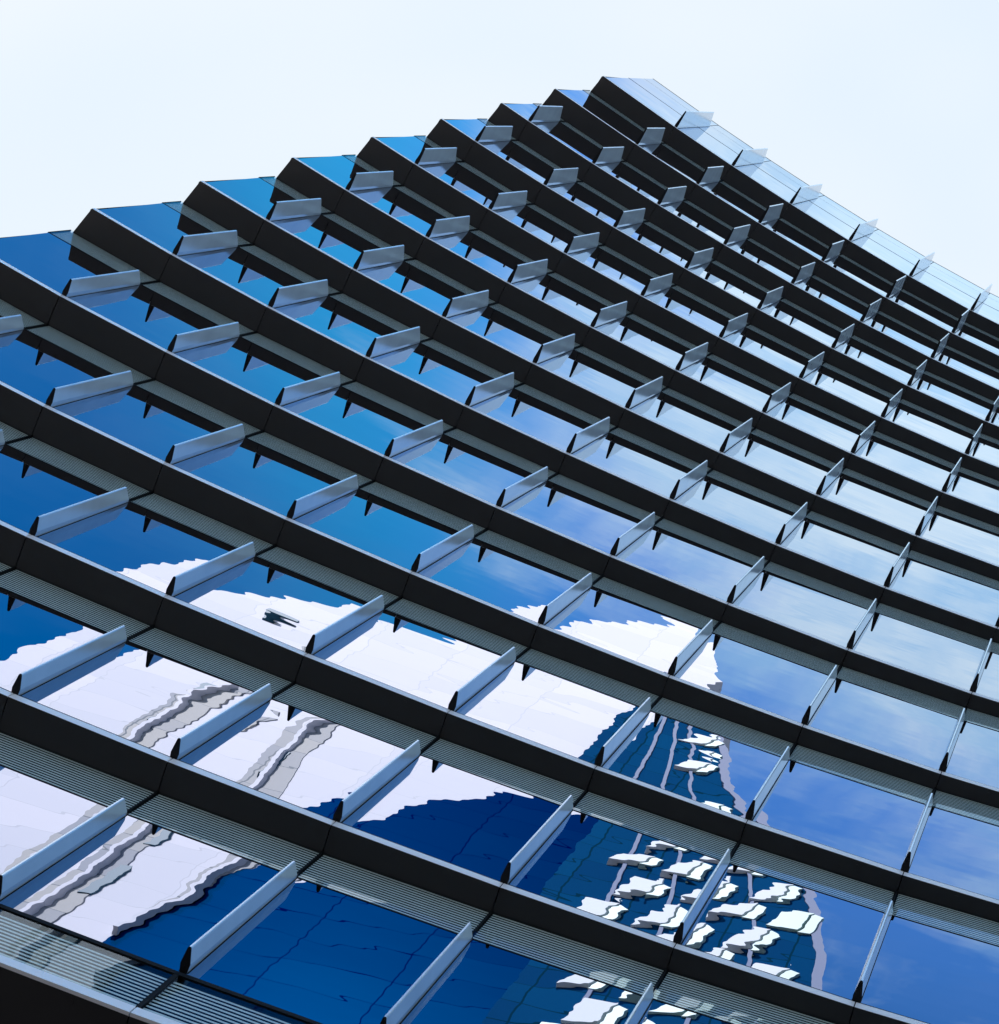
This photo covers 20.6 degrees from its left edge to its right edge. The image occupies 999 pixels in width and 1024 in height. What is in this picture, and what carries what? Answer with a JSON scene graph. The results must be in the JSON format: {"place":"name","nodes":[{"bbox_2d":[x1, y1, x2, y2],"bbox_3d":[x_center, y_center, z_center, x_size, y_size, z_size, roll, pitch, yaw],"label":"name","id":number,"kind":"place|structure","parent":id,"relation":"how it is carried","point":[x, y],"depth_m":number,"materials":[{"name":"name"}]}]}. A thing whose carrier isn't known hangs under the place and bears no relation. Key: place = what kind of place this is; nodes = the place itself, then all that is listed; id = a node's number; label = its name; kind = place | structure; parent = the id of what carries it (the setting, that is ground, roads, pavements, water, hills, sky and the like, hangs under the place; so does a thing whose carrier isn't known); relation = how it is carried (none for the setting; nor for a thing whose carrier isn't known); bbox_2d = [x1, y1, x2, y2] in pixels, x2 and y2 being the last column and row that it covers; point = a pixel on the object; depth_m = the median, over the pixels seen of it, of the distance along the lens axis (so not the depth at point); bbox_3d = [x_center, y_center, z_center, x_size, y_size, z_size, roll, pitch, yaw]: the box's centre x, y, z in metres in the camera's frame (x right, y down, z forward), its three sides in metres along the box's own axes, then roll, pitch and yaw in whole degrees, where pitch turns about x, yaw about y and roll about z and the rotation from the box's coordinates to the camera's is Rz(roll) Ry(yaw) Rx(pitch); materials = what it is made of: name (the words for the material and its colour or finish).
{"place":"outdoors","nodes":[
{"label":"outdoors","id":0,"kind":"place"},
{"bbox_2d":[0,76,998,1023],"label":"office tower","id":1,"kind":"structure","parent":0,"point":[522,564],"depth_m":31.95,"materials":[{"name":"black"}]},
{"bbox_2d":[0,567,152,700],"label":"window","id":2,"kind":"structure","parent":1,"relation":"in","point":[33,633],"depth_m":26.92,"materials":[{"name":"blue"}]},
{"bbox_2d":[0,435,152,539],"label":"window","id":3,"kind":"structure","parent":1,"relation":"in","point":[31,487],"depth_m":30.56,"materials":[{"name":"blue glass"}]},
{"bbox_2d":[0,324,152,410],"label":"window","id":4,"kind":"structure","parent":1,"relation":"in","point":[31,364],"depth_m":34.13,"materials":[{"name":"blue glass"}]},
{"bbox_2d":[0,230,156,298],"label":"window","id":5,"kind":"structure","parent":1,"relation":"in","point":[47,258],"depth_m":37.60,"materials":[{"name":"blue glass"}]},
{"bbox_2d":[0,764,157,874],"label":"window","id":6,"kind":"structure","parent":1,"relation":"in","point":[34,812],"depth_m":23.28,"materials":[{"name":"white glass"}]},
{"bbox_2d":[35,491,275,600],"bbox_3d":[-3.745,0.348,30.275,1.607,3.526,0.107,23,-77,10],"label":"window","id":7,"kind":"structure","parent":1,"relation":"in","point":[143,545],"depth_m":29.85,"materials":[{"name":"blue glass"}]},
{"bbox_2d":[19,625,293,766],"bbox_3d":[-3.258,1.729,26.539,1.603,3.526,0.107,21,-78,10],"label":"window","id":8,"kind":"structure","parent":1,"relation":"in","point":[138,694],"depth_m":26.10,"materials":[{"name":"white"}]},
{"bbox_2d":[52,378,261,468],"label":"window","id":9,"kind":"structure","parent":1,"relation":"in","point":[150,423],"depth_m":33.58,"materials":[{"name":"blue glass"}]},
{"bbox_2d":[0,791,321,1006],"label":"window","id":10,"kind":"structure","parent":1,"relation":"in","point":[140,892],"depth_m":22.19,"materials":[{"name":"white"}]},
{"bbox_2d":[70,280,254,354],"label":"window","id":11,"kind":"structure","parent":1,"relation":"in","point":[141,310],"depth_m":37.27,"materials":[{"name":"blue glass"}]},
{"bbox_2d":[100,201,252,257],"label":"window","id":12,"kind":"structure","parent":1,"relation":"in","point":[160,223],"depth_m":40.86,"materials":[{"name":"blue glass"}]},
{"bbox_2d":[179,243,341,310],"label":"window","id":13,"kind":"structure","parent":1,"relation":"in","point":[237,267],"depth_m":40.67,"materials":[{"name":"blue glass"}]},
{"bbox_2d":[174,331,355,408],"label":"window","id":14,"kind":"structure","parent":1,"relation":"in","point":[240,361],"depth_m":37.02,"materials":[{"name":"blue glass"}]},
{"bbox_2d":[206,176,333,223],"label":"window","id":15,"kind":"structure","parent":1,"relation":"in","point":[256,194],"depth_m":44.23,"materials":[{"name":"blue glass"}]},
{"bbox_2d":[171,430,374,523],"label":"window","id":16,"kind":"structure","parent":1,"relation":"in","point":[262,475],"depth_m":33.31,"materials":[{"name":"blue glass"}]},
{"bbox_2d":[172,544,400,659],"bbox_3d":[-2.285,0.952,29.997,1.599,3.526,0.107,22,-78,10],"label":"window","id":17,"kind":"structure","parent":1,"relation":"in","point":[267,598],"depth_m":29.57,"materials":[{"name":"blue"}]},
{"bbox_2d":[177,681,438,829],"bbox_3d":[-1.782,2.276,26.249,1.597,3.526,0.107,20,-78,11],"label":"window","id":18,"kind":"structure","parent":1,"relation":"in","point":[285,752],"depth_m":25.81,"materials":[{"name":"white glass"}]},
{"bbox_2d":[138,851,491,1023],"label":"window","id":19,"kind":"structure","parent":1,"relation":"in","point":[316,953],"depth_m":21.94,"materials":[{"name":"blue glass"}]},
{"bbox_2d":[272,212,410,272],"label":"window","id":20,"kind":"structure","parent":1,"relation":"in","point":[320,231],"depth_m":44.09,"materials":[{"name":"blue glass"}]},
{"bbox_2d":[299,154,403,192],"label":"window","id":21,"kind":"structure","parent":1,"relation":"in","point":[340,169],"depth_m":47.62,"materials":[{"name":"blue glass"}]},
{"bbox_2d":[275,291,432,360],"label":"window","id":22,"kind":"structure","parent":1,"relation":"in","point":[329,316],"depth_m":40.43,"materials":[{"name":"blue glass"}]},
{"bbox_2d":[282,380,455,461],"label":"window","id":23,"kind":"structure","parent":1,"relation":"in","point":[341,410],"depth_m":36.77,"materials":[{"name":"blue glass"}]},
{"bbox_2d":[295,480,487,577],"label":"window","id":24,"kind":"structure","parent":1,"relation":"in","point":[396,534],"depth_m":33.04,"materials":[{"name":"blue glass"}]},
{"bbox_2d":[352,185,478,239],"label":"window","id":25,"kind":"structure","parent":1,"relation":"in","point":[391,200],"depth_m":47.53,"materials":[{"name":"blue glass"}]},
{"bbox_2d":[311,596,528,717],"bbox_3d":[-0.822,1.526,29.715,1.595,3.526,0.107,21,-78,10],"label":"window","id":26,"kind":"structure","parent":1,"relation":"in","point":[410,656],"depth_m":29.29,"materials":[{"name":"white"}]},
{"bbox_2d":[377,135,464,166],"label":"window","id":27,"kind":"structure","parent":1,"relation":"in","point":[410,147],"depth_m":51.01,"materials":[{"name":"blue glass"}]},
{"bbox_2d":[360,258,494,320],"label":"window","id":28,"kind":"structure","parent":1,"relation":"in","point":[404,278],"depth_m":43.87,"materials":[{"name":"blue glass"}]},
{"bbox_2d":[372,338,522,410],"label":"window","id":29,"kind":"structure","parent":1,"relation":"in","point":[420,362],"depth_m":40.20,"materials":[{"name":"blue glass"}]},
{"bbox_2d":[340,736,586,891],"bbox_3d":[-0.301,2.796,25.955,1.596,3.526,0.107,19,-78,11],"label":"window","id":30,"kind":"structure","parent":1,"relation":"in","point":[434,808],"depth_m":25.51,"materials":[{"name":"blue glass"}]},
{"bbox_2d":[392,426,557,510],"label":"window","id":31,"kind":"structure","parent":1,"relation":"in","point":[474,471],"depth_m":36.51,"materials":[{"name":"blue glass"}]},
{"bbox_2d":[421,161,529,211],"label":"window","id":32,"kind":"structure","parent":1,"relation":"in","point":[469,183],"depth_m":50.98,"materials":[{"name":"blue"}]},
{"bbox_2d":[431,229,551,285],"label":"window","id":33,"kind":"structure","parent":1,"relation":"in","point":[472,247],"depth_m":47.32,"materials":[{"name":"blue glass"}]},
{"bbox_2d":[418,528,602,630],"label":"window","id":34,"kind":"structure","parent":1,"relation":"in","point":[484,571],"depth_m":32.77,"materials":[{"name":"blue glass"}]},
{"bbox_2d":[448,302,582,367],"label":"window","id":35,"kind":"structure","parent":1,"relation":"in","point":[488,322],"depth_m":43.65,"materials":[{"name":"blue glass"}]},
{"bbox_2d":[480,140,582,187],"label":"window","id":36,"kind":"structure","parent":1,"relation":"in","point":[510,151],"depth_m":54.41,"materials":[{"name":"black"}]},
{"bbox_2d":[401,911,666,1023],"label":"window","id":37,"kind":"structure","parent":1,"relation":"in","point":[487,983],"depth_m":22.35,"materials":[{"name":"blue glass"}]},
{"bbox_2d":[472,382,617,457],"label":"window","id":38,"kind":"structure","parent":1,"relation":"in","point":[554,426],"depth_m":39.95,"materials":[{"name":"blue glass"}]},
{"bbox_2d":[494,203,601,256],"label":"window","id":39,"kind":"structure","parent":1,"relation":"in","point":[525,217],"depth_m":50.76,"materials":[{"name":"blue glass"}]},
{"bbox_2d":[454,646,660,773],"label":"window","id":40,"kind":"structure","parent":1,"relation":"in","point":[539,706],"depth_m":29.00,"materials":[{"name":"white glass"}]},
{"bbox_2d":[513,271,631,330],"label":"window","id":41,"kind":"structure","parent":1,"relation":"in","point":[546,288],"depth_m":47.11,"materials":[{"name":"blue glass"}]},
{"bbox_2d":[533,121,626,165],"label":"window","id":42,"kind":"structure","parent":1,"relation":"in","point":[558,130],"depth_m":57.86,"materials":[{"name":"black"}]},
{"bbox_2d":[503,472,662,561],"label":"window","id":43,"kind":"structure","parent":1,"relation":"in","point":[556,507],"depth_m":36.24,"materials":[{"name":"blue glass"}]},
{"bbox_2d":[548,181,647,230],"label":"window","id":44,"kind":"structure","parent":1,"relation":"in","point":[580,195],"depth_m":54.21,"materials":[{"name":"blue glass"}]},
{"bbox_2d":[538,345,667,412],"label":"window","id":45,"kind":"structure","parent":1,"relation":"in","point":[608,382],"depth_m":43.41,"materials":[{"name":"blue glass"}]},
{"bbox_2d":[559,90,665,145],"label":"window","id":46,"kind":"structure","parent":1,"relation":"in","point":[584,99],"depth_m":61.34,"materials":[{"name":"black"}]},
{"bbox_2d":[568,244,674,299],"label":"window","id":47,"kind":"structure","parent":1,"relation":"in","point":[597,258],"depth_m":50.56,"materials":[{"name":"blue glass"}]},
{"bbox_2d":[507,789,739,952],"bbox_3d":[1.189,3.290,25.655,1.599,3.526,0.107,18,-78,11],"label":"window","id":48,"kind":"structure","parent":1,"relation":"in","point":[596,866],"depth_m":25.20,"materials":[{"name":"blue glass"}]},
{"bbox_2d":[544,575,720,681],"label":"window","id":49,"kind":"structure","parent":1,"relation":"in","point":[603,619],"depth_m":32.49,"materials":[{"name":"blue glass"}]},
{"bbox_2d":[597,161,685,207],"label":"window","id":50,"kind":"structure","parent":1,"relation":"in","point":[621,171],"depth_m":57.66,"materials":[{"name":"black"}]},
{"bbox_2d":[572,426,711,504],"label":"window","id":51,"kind":"structure","parent":1,"relation":"in","point":[613,453],"depth_m":39.70,"materials":[{"name":"blue glass"}]},
{"bbox_2d":[606,77,681,128],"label":"window","id":52,"kind":"structure","parent":1,"relation":"in","point":[631,87],"depth_m":64.87,"materials":[{"name":"blue glass"}]},
{"bbox_2d":[596,312,711,374],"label":"window","id":53,"kind":"structure","parent":1,"relation":"in","point":[626,330],"depth_m":46.88,"materials":[{"name":"blue glass"}]},
{"bbox_2d":[618,220,713,270],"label":"window","id":54,"kind":"structure","parent":1,"relation":"in","point":[641,232],"depth_m":54.01,"materials":[{"name":"black"}]},
{"bbox_2d":[640,143,720,185],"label":"window","id":55,"kind":"structure","parent":1,"relation":"in","point":[660,151],"depth_m":61.10,"materials":[{"name":"black"}]},
{"bbox_2d":[639,968,733,1023],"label":"window","id":56,"kind":"structure","parent":1,"relation":"in","point":[659,1012],"depth_m":22.70,"materials":[{"name":"blue glass"}]},
{"bbox_2d":[630,386,754,455],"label":"window","id":57,"kind":"structure","parent":1,"relation":"in","point":[673,413],"depth_m":43.17,"materials":[{"name":"blue glass"}]},
{"bbox_2d":[616,516,769,608],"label":"window","id":58,"kind":"structure","parent":1,"relation":"in","point":[680,559],"depth_m":35.97,"materials":[{"name":"blue glass"}]},
{"bbox_2d":[646,284,748,340],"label":"window","id":59,"kind":"structure","parent":1,"relation":"in","point":[675,301],"depth_m":50.35,"materials":[{"name":"blue glass"}]},
{"bbox_2d":[602,695,795,827],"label":"window","id":60,"kind":"structure","parent":1,"relation":"in","point":[664,752],"depth_m":28.71,"materials":[{"name":"blue glass"}]},
{"bbox_2d":[662,199,748,246],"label":"window","id":61,"kind":"structure","parent":1,"relation":"in","point":[682,209],"depth_m":57.47,"materials":[{"name":"black"}]},
{"bbox_2d":[680,127,738,167],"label":"window","id":62,"kind":"structure","parent":1,"relation":"in","point":[697,134],"depth_m":64.63,"materials":[{"name":"blue glass"}]},
{"bbox_2d":[446,104,998,465],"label":"window pane","id":63,"kind":"structure","parent":1,"relation":"in","point":[985,450],"depth_m":60.97,"materials":[{"name":"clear glass"}]},
{"bbox_2d":[689,259,782,312],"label":"window","id":64,"kind":"structure","parent":1,"relation":"in","point":[711,272],"depth_m":53.80,"materials":[{"name":"black"}]},
{"bbox_2d":[680,353,792,416],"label":"window","id":65,"kind":"structure","parent":1,"relation":"in","point":[714,374],"depth_m":46.64,"materials":[{"name":"blue glass"}]},
{"bbox_2d":[700,180,779,224],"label":"window","id":66,"kind":"structure","parent":1,"relation":"in","point":[718,189],"depth_m":60.92,"materials":[{"name":"black glass"}]},
{"bbox_2d":[675,468,809,548],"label":"window","id":67,"kind":"structure","parent":1,"relation":"in","point":[713,497],"depth_m":39.45,"materials":[{"name":"blue"}]},
{"bbox_2d":[674,621,840,731],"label":"window","id":68,"kind":"structure","parent":1,"relation":"in","point":[769,682],"depth_m":32.20,"materials":[{"name":"blue glass"}]},
{"bbox_2d":[736,164,795,205],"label":"window","id":69,"kind":"structure","parent":1,"relation":"in","point":[753,171],"depth_m":64.46,"materials":[{"name":"blue glass"}]},
{"bbox_2d":[728,237,812,286],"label":"window","id":70,"kind":"structure","parent":1,"relation":"in","point":[746,248],"depth_m":57.26,"materials":[{"name":"black"}]},
{"bbox_2d":[723,323,822,381],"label":"window","id":71,"kind":"structure","parent":1,"relation":"in","point":[759,345],"depth_m":50.11,"materials":[{"name":"blue glass"}]},
{"bbox_2d":[725,427,844,498],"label":"window","id":72,"kind":"structure","parent":1,"relation":"in","point":[758,452],"depth_m":42.93,"materials":[{"name":"blue glass"}]},
{"bbox_2d":[680,841,896,1011],"bbox_3d":[2.692,3.756,25.347,1.606,3.526,0.107,17,-79,11],"label":"window","id":73,"kind":"structure","parent":1,"relation":"in","point":[812,938],"depth_m":24.89,"materials":[{"name":"blue glass"}]},
{"bbox_2d":[762,217,840,262],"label":"window","id":74,"kind":"structure","parent":1,"relation":"in","point":[778,226],"depth_m":60.73,"materials":[{"name":"black"}]},
{"bbox_2d":[733,560,878,653],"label":"window","id":75,"kind":"structure","parent":1,"relation":"in","point":[773,596],"depth_m":35.69,"materials":[{"name":"blue glass"}]},
{"bbox_2d":[762,297,852,350],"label":"window","id":76,"kind":"structure","parent":1,"relation":"in","point":[780,310],"depth_m":53.57,"materials":[{"name":"blue glass"}]},
{"bbox_2d":[767,392,862,457],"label":"window","id":77,"kind":"structure","parent":1,"relation":"in","point":[828,428],"depth_m":46.40,"materials":[{"name":"blue glass"}]},
{"bbox_2d":[794,201,854,243],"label":"window","id":78,"kind":"structure","parent":1,"relation":"in","point":[808,207],"depth_m":64.28,"materials":[{"name":"blue"}]},
{"bbox_2d":[795,274,879,323],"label":"window","id":79,"kind":"structure","parent":1,"relation":"in","point":[811,285],"depth_m":57.05,"materials":[{"name":"blue glass"}]},
{"bbox_2d":[781,509,899,591],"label":"window","id":80,"kind":"structure","parent":1,"relation":"in","point":[814,539],"depth_m":39.17,"materials":[{"name":"blue"}]},
{"bbox_2d":[753,742,934,879],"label":"window","id":81,"kind":"structure","parent":1,"relation":"in","point":[807,802],"depth_m":28.40,"materials":[{"name":"blue glass"}]},
{"bbox_2d":[804,361,901,421],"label":"window","id":82,"kind":"structure","parent":1,"relation":"in","point":[867,398],"depth_m":49.88,"materials":[{"name":"blue glass"}]},
{"bbox_2d":[826,253,891,300],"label":"window","id":83,"kind":"structure","parent":1,"relation":"in","point":[840,263],"depth_m":60.52,"materials":[{"name":"black"}]},
{"bbox_2d":[821,466,927,540],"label":"window","id":84,"kind":"structure","parent":1,"relation":"in","point":[853,493],"depth_m":42.66,"materials":[{"name":"blue glass"}]},
{"bbox_2d":[836,334,914,388],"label":"window","id":85,"kind":"structure","parent":1,"relation":"in","point":[853,348],"depth_m":53.34,"materials":[{"name":"blue glass"}]},
{"bbox_2d":[803,664,965,777],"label":"window","id":86,"kind":"structure","parent":1,"relation":"in","point":[850,711],"depth_m":31.90,"materials":[{"name":"blue glass"}]},
{"bbox_2d":[864,310,936,361],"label":"window","id":87,"kind":"structure","parent":1,"relation":"in","point":[879,322],"depth_m":56.83,"materials":[{"name":"blue glass"}]},
{"bbox_2d":[856,429,951,496],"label":"window","id":88,"kind":"structure","parent":1,"relation":"in","point":[908,463],"depth_m":46.14,"materials":[{"name":"blue glass"}]},
{"bbox_2d":[848,602,983,698],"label":"window","id":89,"kind":"structure","parent":1,"relation":"in","point":[923,651],"depth_m":35.40,"materials":[{"name":"blue glass"}]},
{"bbox_2d":[889,288,956,336],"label":"window","id":90,"kind":"structure","parent":1,"relation":"in","point":[909,302],"depth_m":60.30,"materials":[{"name":"blue glass"}]},
{"bbox_2d":[855,891,998,1023],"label":"window","id":91,"kind":"structure","parent":1,"relation":"in","point":[928,974],"depth_m":24.64,"materials":[{"name":"blue glass"}]},
{"bbox_2d":[885,398,973,457],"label":"window","id":92,"kind":"structure","parent":1,"relation":"in","point":[913,419],"depth_m":49.63,"materials":[{"name":"blue"}]},
{"bbox_2d":[885,548,998,632],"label":"window","id":93,"kind":"structure","parent":1,"relation":"in","point":[951,591],"depth_m":38.87,"materials":[{"name":"blue glass"}]},
{"bbox_2d":[903,787,998,899],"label":"window","id":94,"kind":"structure","parent":1,"relation":"in","point":[960,851],"depth_m":28.08,"materials":[{"name":"blue glass"}]},
{"bbox_2d":[911,369,991,424],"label":"window","id":95,"kind":"structure","parent":1,"relation":"in","point":[951,395],"depth_m":53.11,"materials":[{"name":"blue glass"}]},
{"bbox_2d":[920,503,998,564],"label":"window","id":96,"kind":"structure","parent":1,"relation":"in","point":[943,529],"depth_m":42.35,"materials":[{"name":"blue glass"}]},
{"bbox_2d":[934,348,998,388],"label":"window","id":97,"kind":"structure","parent":1,"relation":"in","point":[946,356],"depth_m":56.56,"materials":[{"name":"blue glass"}]},
{"bbox_2d":[941,706,998,788],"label":"window","id":98,"kind":"structure","parent":1,"relation":"in","point":[975,755],"depth_m":31.57,"materials":[{"name":"blue glass"}]},
{"bbox_2d":[946,465,998,511],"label":"window","id":99,"kind":"structure","parent":1,"relation":"in","point":[964,486],"depth_m":45.87,"materials":[{"name":"blue glass"}]},
{"bbox_2d":[972,652,998,699],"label":"window","id":100,"kind":"structure","parent":1,"relation":"in","point":[988,685],"depth_m":34.96,"materials":[{"name":"blue glass"}]},
{"bbox_2d":[0,0,998,296],"label":"sky","id":101,"kind":"structure","parent":0,"point":[889,106],"materials":[{"name":"white"}]}
]}

